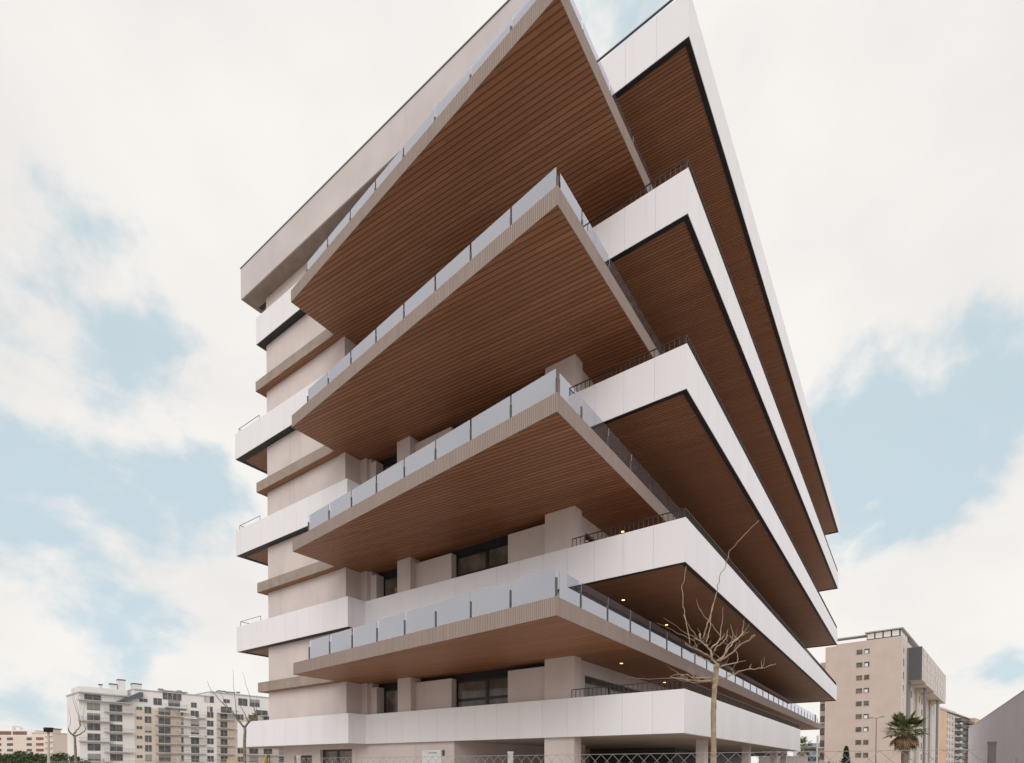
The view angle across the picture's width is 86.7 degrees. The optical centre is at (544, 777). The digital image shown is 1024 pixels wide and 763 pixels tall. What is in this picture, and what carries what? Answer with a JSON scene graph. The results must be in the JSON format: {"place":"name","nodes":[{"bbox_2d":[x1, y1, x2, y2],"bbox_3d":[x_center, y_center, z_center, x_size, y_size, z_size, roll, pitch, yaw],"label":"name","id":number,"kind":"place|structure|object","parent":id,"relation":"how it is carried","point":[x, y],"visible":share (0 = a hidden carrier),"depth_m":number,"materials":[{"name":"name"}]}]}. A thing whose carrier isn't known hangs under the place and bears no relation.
{"place":"outdoors","nodes":[
{"label":"outdoors","id":0,"kind":"place"},
{"bbox_2d":[0,726,67,757],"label":"residential building","id":1,"kind":"structure","parent":0,"point":[13,739],"depth_m":289.86,"materials":[{"name":"paint"}]},
{"bbox_2d":[66,679,283,762],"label":"apartment block","id":2,"kind":"structure","parent":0,"point":[136,721],"depth_m":169.93,"materials":[{"name":"paint"}]},
{"bbox_2d":[84,694,100,700],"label":"window","id":3,"kind":"structure","parent":2,"relation":"in","point":[93,697],"depth_m":157.06,"materials":[{"name":"glass"}]},
{"bbox_2d":[87,723,99,730],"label":"window","id":4,"kind":"structure","parent":2,"relation":"in","point":[91,726],"depth_m":157.40,"materials":[{"name":"glass"}]},
{"bbox_2d":[87,713,99,720],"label":"window","id":5,"kind":"structure","parent":2,"relation":"in","point":[89,715],"depth_m":157.32,"materials":[{"name":"glass"}]},
{"bbox_2d":[87,702,99,710],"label":"window","id":6,"kind":"structure","parent":2,"relation":"in","point":[90,706],"depth_m":157.25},
{"bbox_2d":[87,754,100,760],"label":"window","id":7,"kind":"structure","parent":2,"relation":"in","point":[91,757],"depth_m":157.59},
{"bbox_2d":[87,743,100,750],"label":"window","id":8,"kind":"structure","parent":2,"relation":"in","point":[90,746],"depth_m":157.40,"materials":[{"name":"glass"}]},
{"bbox_2d":[87,733,100,740],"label":"window","id":9,"kind":"structure","parent":2,"relation":"in","point":[92,736],"depth_m":157.36,"materials":[{"name":"glass"}]},
{"bbox_2d":[109,704,121,711],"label":"window","id":10,"kind":"structure","parent":2,"relation":"in","point":[117,708],"depth_m":161.33,"materials":[{"name":"glass"}]},
{"bbox_2d":[109,714,122,721],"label":"window","id":11,"kind":"structure","parent":2,"relation":"in","point":[117,718],"depth_m":161.37,"materials":[{"name":"glass"}]},
{"bbox_2d":[110,754,122,760],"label":"window","id":12,"kind":"structure","parent":2,"relation":"in","point":[117,757],"depth_m":161.88,"materials":[{"name":"glass"}]},
{"bbox_2d":[110,744,122,750],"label":"window","id":13,"kind":"structure","parent":2,"relation":"in","point":[119,747],"depth_m":161.65,"materials":[{"name":"glass"}]},
{"bbox_2d":[110,734,122,741],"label":"window","id":14,"kind":"structure","parent":2,"relation":"in","point":[117,737],"depth_m":161.65,"materials":[{"name":"glass"}]},
{"bbox_2d":[110,724,122,731],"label":"window","id":15,"kind":"structure","parent":2,"relation":"in","point":[119,728],"depth_m":161.61,"materials":[{"name":"glass"}]},
{"bbox_2d":[139,698,147,701],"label":"window","id":16,"kind":"structure","parent":2,"relation":"in","point":[140,699],"depth_m":166.70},
{"bbox_2d":[144,716,151,722],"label":"window","id":17,"kind":"structure","parent":2,"relation":"in","point":[148,719],"depth_m":167.68,"materials":[{"name":"glass"}]},
{"bbox_2d":[144,706,151,713],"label":"window","id":18,"kind":"structure","parent":2,"relation":"in","point":[147,710],"depth_m":167.45,"materials":[{"name":"glass"}]},
{"bbox_2d":[145,754,151,760],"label":"window","id":19,"kind":"structure","parent":2,"relation":"in","point":[147,756],"depth_m":167.80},
{"bbox_2d":[145,745,151,751],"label":"window","id":20,"kind":"structure","parent":2,"relation":"in","point":[148,748],"depth_m":167.76,"materials":[{"name":"glass"}]},
{"bbox_2d":[145,735,151,741],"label":"window","id":21,"kind":"structure","parent":2,"relation":"in","point":[148,738],"depth_m":167.76,"materials":[{"name":"glass"}]},
{"bbox_2d":[145,726,151,732],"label":"window","id":22,"kind":"structure","parent":2,"relation":"in","point":[148,729],"depth_m":167.72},
{"bbox_2d":[153,698,161,705],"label":"window","id":23,"kind":"structure","parent":2,"relation":"in","point":[156,701],"depth_m":169.69,"materials":[{"name":"glass"}]},
{"bbox_2d":[158,736,170,742],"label":"window","id":24,"kind":"structure","parent":2,"relation":"in","point":[163,739],"depth_m":171.11,"materials":[{"name":"glass"}]},
{"bbox_2d":[158,726,170,733],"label":"window","id":25,"kind":"structure","parent":2,"relation":"in","point":[164,730],"depth_m":171.07,"materials":[{"name":"glass"}]},
{"bbox_2d":[158,717,170,724],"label":"window","id":26,"kind":"structure","parent":2,"relation":"in","point":[168,720],"depth_m":171.00,"materials":[{"name":"glass"}]},
{"bbox_2d":[158,708,170,714],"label":"window","id":27,"kind":"structure","parent":2,"relation":"in","point":[161,711],"depth_m":170.82,"materials":[{"name":"glass"}]},
{"bbox_2d":[159,755,170,761],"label":"window","id":28,"kind":"structure","parent":2,"relation":"in","point":[167,758],"depth_m":171.36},
{"bbox_2d":[159,745,170,751],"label":"window","id":29,"kind":"structure","parent":2,"relation":"in","point":[162,747],"depth_m":171.15,"materials":[{"name":"glass"}]},
{"bbox_2d":[162,691,171,699],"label":"window","id":30,"kind":"structure","parent":2,"relation":"in","point":[168,696],"depth_m":171.74,"materials":[{"name":"glass"}]},
{"bbox_2d":[168,700,179,706],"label":"window","id":31,"kind":"structure","parent":2,"relation":"in","point":[171,702],"depth_m":173.34,"materials":[{"name":"glass"}]},
{"bbox_2d":[172,692,181,700],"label":"window","id":32,"kind":"structure","parent":2,"relation":"in","point":[178,697],"depth_m":173.97,"materials":[{"name":"glass"}]},
{"bbox_2d":[191,702,196,707],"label":"window","id":33,"kind":"structure","parent":2,"relation":"in","point":[193,705],"depth_m":177.62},
{"bbox_2d":[191,755,198,761],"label":"window","id":34,"kind":"structure","parent":2,"relation":"in","point":[192,756],"depth_m":178.05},
{"bbox_2d":[191,746,198,752],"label":"window","id":35,"kind":"structure","parent":2,"relation":"in","point":[193,748],"depth_m":178.01,"materials":[{"name":"glass"}]},
{"bbox_2d":[191,737,198,743],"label":"window","id":36,"kind":"structure","parent":2,"relation":"in","point":[193,739],"depth_m":177.97,"materials":[{"name":"glass"}]},
{"bbox_2d":[191,728,198,734],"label":"window","id":37,"kind":"structure","parent":2,"relation":"in","point":[193,731],"depth_m":177.95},
{"bbox_2d":[191,719,198,725],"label":"window","id":38,"kind":"structure","parent":2,"relation":"in","point":[192,721],"depth_m":177.88,"materials":[{"name":"glass"}]},
{"bbox_2d":[191,710,198,716],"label":"window","id":39,"kind":"structure","parent":2,"relation":"in","point":[192,712],"depth_m":177.99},
{"bbox_2d":[204,695,213,702],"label":"window","id":40,"kind":"structure","parent":2,"relation":"in","point":[212,697],"depth_m":181.88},
{"bbox_2d":[207,756,213,761],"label":"window","id":41,"kind":"structure","parent":2,"relation":"in","point":[208,757],"depth_m":181.79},
{"bbox_2d":[207,747,213,752],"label":"window","id":42,"kind":"structure","parent":2,"relation":"in","point":[209,749],"depth_m":181.79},
{"bbox_2d":[207,738,213,743],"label":"window","id":43,"kind":"structure","parent":2,"relation":"in","point":[209,740],"depth_m":181.74,"materials":[{"name":"glass"}]},
{"bbox_2d":[207,729,213,735],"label":"window","id":44,"kind":"structure","parent":2,"relation":"in","point":[209,731],"depth_m":181.70,"materials":[{"name":"glass"}]},
{"bbox_2d":[207,720,213,726],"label":"window","id":45,"kind":"structure","parent":2,"relation":"in","point":[209,723],"depth_m":181.70,"materials":[{"name":"glass"}]},
{"bbox_2d":[207,712,213,717],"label":"window","id":46,"kind":"structure","parent":2,"relation":"in","point":[209,714],"depth_m":181.65,"materials":[{"name":"glass"}]},
{"bbox_2d":[220,721,226,727],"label":"window","id":47,"kind":"structure","parent":2,"relation":"in","point":[224,724],"depth_m":184.83,"materials":[{"name":"glass"}]},
{"bbox_2d":[220,714,226,718],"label":"window","id":48,"kind":"structure","parent":2,"relation":"in","point":[221,715],"depth_m":184.79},
{"bbox_2d":[220,739,227,744],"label":"window","id":49,"kind":"structure","parent":2,"relation":"in","point":[222,741],"depth_m":184.92,"materials":[{"name":"glass"}]},
{"bbox_2d":[220,730,227,735],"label":"window","id":50,"kind":"structure","parent":2,"relation":"in","point":[224,732],"depth_m":184.88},
{"bbox_2d":[221,756,227,761],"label":"window","id":51,"kind":"structure","parent":2,"relation":"in","point":[224,758],"depth_m":185.19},
{"bbox_2d":[221,747,227,753],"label":"window","id":52,"kind":"structure","parent":2,"relation":"in","point":[223,749],"depth_m":185.17,"materials":[{"name":"glass"}]},
{"bbox_2d":[221,706,231,712],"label":"window","id":53,"kind":"structure","parent":2,"relation":"in","point":[223,710],"depth_m":185.22,"materials":[{"name":"glass"}]},
{"bbox_2d":[237,748,242,753],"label":"window","id":54,"kind":"structure","parent":2,"relation":"in","point":[239,750],"depth_m":189.14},
{"bbox_2d":[237,714,243,719],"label":"window","id":55,"kind":"structure","parent":2,"relation":"in","point":[241,717],"depth_m":189.08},
{"bbox_2d":[238,698,247,705],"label":"window","id":56,"kind":"structure","parent":2,"relation":"in","point":[241,701],"depth_m":189.68,"materials":[{"name":"glass"}]},
{"bbox_2d":[249,756,257,761],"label":"window","id":57,"kind":"structure","parent":2,"relation":"in","point":[251,758],"depth_m":192.76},
{"bbox_2d":[249,748,257,753],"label":"window","id":58,"kind":"structure","parent":2,"relation":"in","point":[251,750],"depth_m":192.71,"materials":[{"name":"glass"}]},
{"bbox_2d":[249,699,259,706],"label":"window","id":59,"kind":"structure","parent":2,"relation":"in","point":[254,701],"depth_m":192.85,"materials":[{"name":"glass"}]},
{"bbox_2d":[256,710,267,715],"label":"window","id":60,"kind":"structure","parent":2,"relation":"in","point":[259,712],"depth_m":194.98,"materials":[{"name":"glass"}]},
{"bbox_2d":[264,748,271,753],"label":"window","id":61,"kind":"structure","parent":2,"relation":"in","point":[266,751],"depth_m":196.61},
{"bbox_2d":[263,754,269,762],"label":"play slide","id":62,"kind":"object","parent":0,"point":[267,756],"visible":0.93,"depth_m":61.83,"materials":[{"name":"yellow paint"}]},
{"bbox_2d":[0,0,1023,762],"label":"sky","id":63,"kind":"structure","parent":0,"point":[149,149],"materials":[{"name":"white"}]},
{"bbox_2d":[235,0,838,762],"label":"apartment building","id":64,"kind":"structure","parent":0,"point":[525,440],"depth_m":23.97,"materials":[{"name":"concrete"}]},
{"bbox_2d":[301,755,311,762],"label":"window","id":65,"kind":"structure","parent":64,"relation":"in","point":[305,759],"depth_m":34.30,"materials":[{"name":"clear glass"}]},
{"bbox_2d":[323,749,351,762],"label":"window","id":66,"kind":"structure","parent":64,"relation":"in","point":[344,754],"depth_m":32.50,"materials":[{"name":"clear glass"}]},
{"bbox_2d":[383,460,396,470],"bbox_3d":[-8.263,-16.181,30.101,2.000,2.801,0.050,1,1,34],"label":"window","id":67,"kind":"structure","parent":64,"relation":"in","point":[393,463],"depth_m":30.35,"materials":[{"name":"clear glass"}]},
{"bbox_2d":[384,575,396,595],"bbox_3d":[-8.277,-9.882,30.219,2.000,2.801,0.050,1,1,34],"label":"window","id":68,"kind":"structure","parent":64,"relation":"in","point":[390,583],"depth_m":30.45,"materials":[{"name":"black glass"}]},
{"bbox_2d":[384,688,397,712],"bbox_3d":[-8.291,-3.583,30.337,2.000,2.801,0.050,1,1,34],"label":"window","id":69,"kind":"structure","parent":64,"relation":"in","point":[390,695],"depth_m":30.55,"materials":[{"name":"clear glass"}]},
{"bbox_2d":[422,750,441,762],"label":"wall sign","id":70,"kind":"object","parent":64,"relation":"attached to","point":[431,753],"visible":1,"depth_m":27.73,"materials":[{"name":"grey"}]},
{"bbox_2d":[456,675,507,706],"bbox_3d":[-2.953,-3.503,26.728,3.690,2.801,0.055,1,1,34],"label":"window","id":71,"kind":"structure","parent":64,"relation":"in","point":[491,690],"depth_m":26.78,"materials":[{"name":"black glass"}]},
{"bbox_2d":[456,543,507,576],"bbox_3d":[-2.939,-9.802,26.609,3.690,2.801,0.055,1,1,34],"label":"window","id":72,"kind":"structure","parent":64,"relation":"in","point":[495,556],"depth_m":26.66,"materials":[{"name":"black glass"}]},
{"bbox_2d":[585,536,592,542],"bbox_3d":[4.679,-9.676,28.540,0.055,2.511,10.700,1,1,34],"label":"window","id":73,"kind":"structure","parent":64,"relation":"in","point":[587,540],"depth_m":24.47,"materials":[{"name":"black glass"}]},
{"bbox_2d":[585,677,636,696],"bbox_3d":[4.665,-3.377,28.658,0.055,2.511,10.700,1,1,34],"label":"window","id":74,"kind":"structure","parent":64,"relation":"in","point":[589,682],"depth_m":25.70,"materials":[{"name":"black glass"}]},
{"bbox_2d":[793,735,819,762],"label":"apartment building","id":75,"kind":"structure","parent":0,"point":[814,754],"depth_m":175.72,"materials":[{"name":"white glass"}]},
{"bbox_2d":[804,748,818,750],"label":"window","id":76,"kind":"structure","parent":75,"relation":"in","point":[812,749],"depth_m":176.75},
{"bbox_2d":[808,757,818,760],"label":"window","id":77,"kind":"structure","parent":75,"relation":"in","point":[809,759],"depth_m":176.58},
{"bbox_2d":[817,627,945,762],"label":"apartment tower","id":78,"kind":"structure","parent":0,"point":[887,673],"depth_m":126.49,"materials":[{"name":"paint"}]},
{"bbox_2d":[820,704,824,710],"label":"window","id":79,"kind":"structure","parent":78,"relation":"in","point":[822,706],"depth_m":133.06,"materials":[{"name":"grey glass"}]},
{"bbox_2d":[820,716,824,721],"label":"window","id":80,"kind":"structure","parent":78,"relation":"in","point":[822,718],"depth_m":133.10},
{"bbox_2d":[820,728,824,734],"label":"window","id":81,"kind":"structure","parent":78,"relation":"in","point":[822,730],"depth_m":133.13,"materials":[{"name":"grey glass"}]},
{"bbox_2d":[855,714,861,718],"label":"window","id":82,"kind":"structure","parent":78,"relation":"in","point":[858,716],"depth_m":126.26,"materials":[{"name":"grey glass"}]},
{"bbox_2d":[855,727,861,731],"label":"window","id":83,"kind":"structure","parent":78,"relation":"in","point":[857,729],"depth_m":126.29,"materials":[{"name":"grey glass"}]},
{"bbox_2d":[855,740,861,744],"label":"window","id":84,"kind":"structure","parent":78,"relation":"in","point":[857,742],"depth_m":126.32,"materials":[{"name":"grey glass"}]},
{"bbox_2d":[856,675,861,680],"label":"window","id":85,"kind":"structure","parent":78,"relation":"in","point":[859,677],"depth_m":126.11,"materials":[{"name":"grey glass"}]},
{"bbox_2d":[856,688,861,693],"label":"window","id":86,"kind":"structure","parent":78,"relation":"in","point":[858,690],"depth_m":126.17,"materials":[{"name":"grey glass"}]},
{"bbox_2d":[856,701,861,706],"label":"window","id":87,"kind":"structure","parent":78,"relation":"in","point":[858,703],"depth_m":126.21,"materials":[{"name":"grey glass"}]},
{"bbox_2d":[856,649,862,654],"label":"window","id":88,"kind":"structure","parent":78,"relation":"in","point":[858,652],"depth_m":125.94,"materials":[{"name":"grey glass"}]},
{"bbox_2d":[856,662,862,667],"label":"window","id":89,"kind":"structure","parent":78,"relation":"in","point":[860,664],"depth_m":125.98,"materials":[{"name":"grey glass"}]},
{"bbox_2d":[863,700,868,705],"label":"window","id":90,"kind":"structure","parent":78,"relation":"in","point":[865,703],"depth_m":125.15,"materials":[{"name":"grey glass"}]},
{"bbox_2d":[863,713,868,718],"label":"window","id":91,"kind":"structure","parent":78,"relation":"in","point":[865,716],"depth_m":125.17,"materials":[{"name":"white glass"}]},
{"bbox_2d":[863,726,868,731],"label":"window","id":92,"kind":"structure","parent":78,"relation":"in","point":[865,729],"depth_m":125.20,"materials":[{"name":"white glass"}]},
{"bbox_2d":[863,739,868,744],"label":"window","id":93,"kind":"structure","parent":78,"relation":"in","point":[865,742],"depth_m":125.25,"materials":[{"name":"grey glass"}]},
{"bbox_2d":[864,648,869,653],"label":"window","id":94,"kind":"structure","parent":78,"relation":"in","point":[866,651],"depth_m":124.88,"materials":[{"name":"white glass"}]},
{"bbox_2d":[864,661,869,666],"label":"window","id":95,"kind":"structure","parent":78,"relation":"in","point":[866,664],"depth_m":124.91,"materials":[{"name":"white glass"}]},
{"bbox_2d":[864,674,869,679],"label":"window","id":96,"kind":"structure","parent":78,"relation":"in","point":[866,677],"depth_m":124.94,"materials":[{"name":"grey glass"}]},
{"bbox_2d":[867,633,873,639],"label":"window","id":97,"kind":"structure","parent":78,"relation":"in","point":[869,636],"depth_m":124.76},
{"bbox_2d":[876,632,881,637],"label":"window","id":98,"kind":"structure","parent":78,"relation":"in","point":[878,635],"depth_m":123.58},
{"bbox_2d":[884,631,890,636],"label":"window","id":99,"kind":"structure","parent":78,"relation":"in","point":[888,633],"depth_m":122.55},
{"bbox_2d":[892,630,898,635],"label":"window","id":100,"kind":"structure","parent":78,"relation":"in","point":[895,632],"depth_m":121.54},
{"bbox_2d":[939,707,979,762],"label":"apartment block","id":101,"kind":"structure","parent":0,"point":[953,729],"depth_m":255.66,"materials":[{"name":"concrete"}]},
{"bbox_2d":[968,690,1023,762],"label":"grey building","id":102,"kind":"structure","parent":0,"point":[1002,725],"depth_m":38.55,"materials":[{"name":"paint"}]},
{"label":"ground","id":103,"kind":"structure","parent":0,"visible":0},
{"bbox_2d":[0,752,35,762],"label":"leafy tree","id":104,"kind":"object","parent":103,"relation":"on","point":[19,758],"visible":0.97,"depth_m":46.16,"materials":[{"name":"green plant"}]},
{"bbox_2d":[0,750,44,762],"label":"leafy tree","id":105,"kind":"object","parent":103,"relation":"on","point":[17,752],"visible":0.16,"depth_m":49.30,"materials":[{"name":"green plant"}]},
{"bbox_2d":[27,753,50,761],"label":"leafy tree","id":106,"kind":"object","parent":103,"relation":"on","point":[38,757],"visible":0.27,"depth_m":47.50,"materials":[{"name":"green plant"}]},
{"bbox_2d":[43,727,53,759],"bbox_3d":[-25.650,-0.633,28.021,0.440,3.900,0.320,1,1,34],"label":"lamp post","id":107,"kind":"object","parent":103,"relation":"on","point":[48,730],"visible":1,"depth_m":27.96,"materials":[{"name":"grey metal"}]},
{"bbox_2d":[31,752,90,762],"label":"leafy tree","id":108,"kind":"object","parent":103,"relation":"on","point":[57,757],"visible":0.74,"depth_m":43.80,"materials":[{"name":"green plant"}]},
{"bbox_2d":[68,693,89,762],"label":"bare tree","id":109,"kind":"object","parent":103,"relation":"on","point":[75,749],"visible":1,"depth_m":32.99,"materials":[{"name":"brown plant"}]},
{"bbox_2d":[207,672,258,762],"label":"bare tree","id":110,"kind":"object","parent":103,"relation":"on","point":[244,734],"visible":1,"depth_m":25.94,"materials":[{"name":"brown plant"}]},
{"bbox_2d":[47,741,996,762],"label":"chain link fence","id":111,"kind":"object","parent":103,"relation":"on","point":[991,752],"visible":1,"depth_m":3.83,"materials":[{"name":"metal"}]},
{"bbox_2d":[629,520,774,762],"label":"bare tree","id":112,"kind":"object","parent":103,"relation":"on","point":[714,682],"visible":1,"depth_m":10.73,"materials":[{"name":"brown plant"}]},
{"bbox_2d":[758,756,807,762],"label":"garden wall","id":113,"kind":"structure","parent":103,"relation":"on","point":[798,759],"depth_m":51.25,"materials":[{"name":"grey paint"}]},
{"bbox_2d":[792,736,816,755],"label":"fan palm","id":114,"kind":"object","parent":103,"relation":"on","point":[803,740],"visible":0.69,"depth_m":74.47,"materials":[{"name":"green plant"}]},
{"bbox_2d":[839,745,850,762],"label":"cypress","id":115,"kind":"object","parent":103,"relation":"on","point":[846,750],"visible":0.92,"depth_m":49.88,"materials":[{"name":"green plant"}]},
{"bbox_2d":[870,716,884,762],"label":"street lamp","id":116,"kind":"object","parent":103,"relation":"on","point":[876,737],"visible":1,"depth_m":65.95,"materials":[{"name":"grey metal"}]},
{"bbox_2d":[882,710,928,762],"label":"fan palm","id":117,"kind":"object","parent":103,"relation":"on","point":[907,739],"visible":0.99,"depth_m":30.70,"materials":[{"name":"green plant"}]}
]}

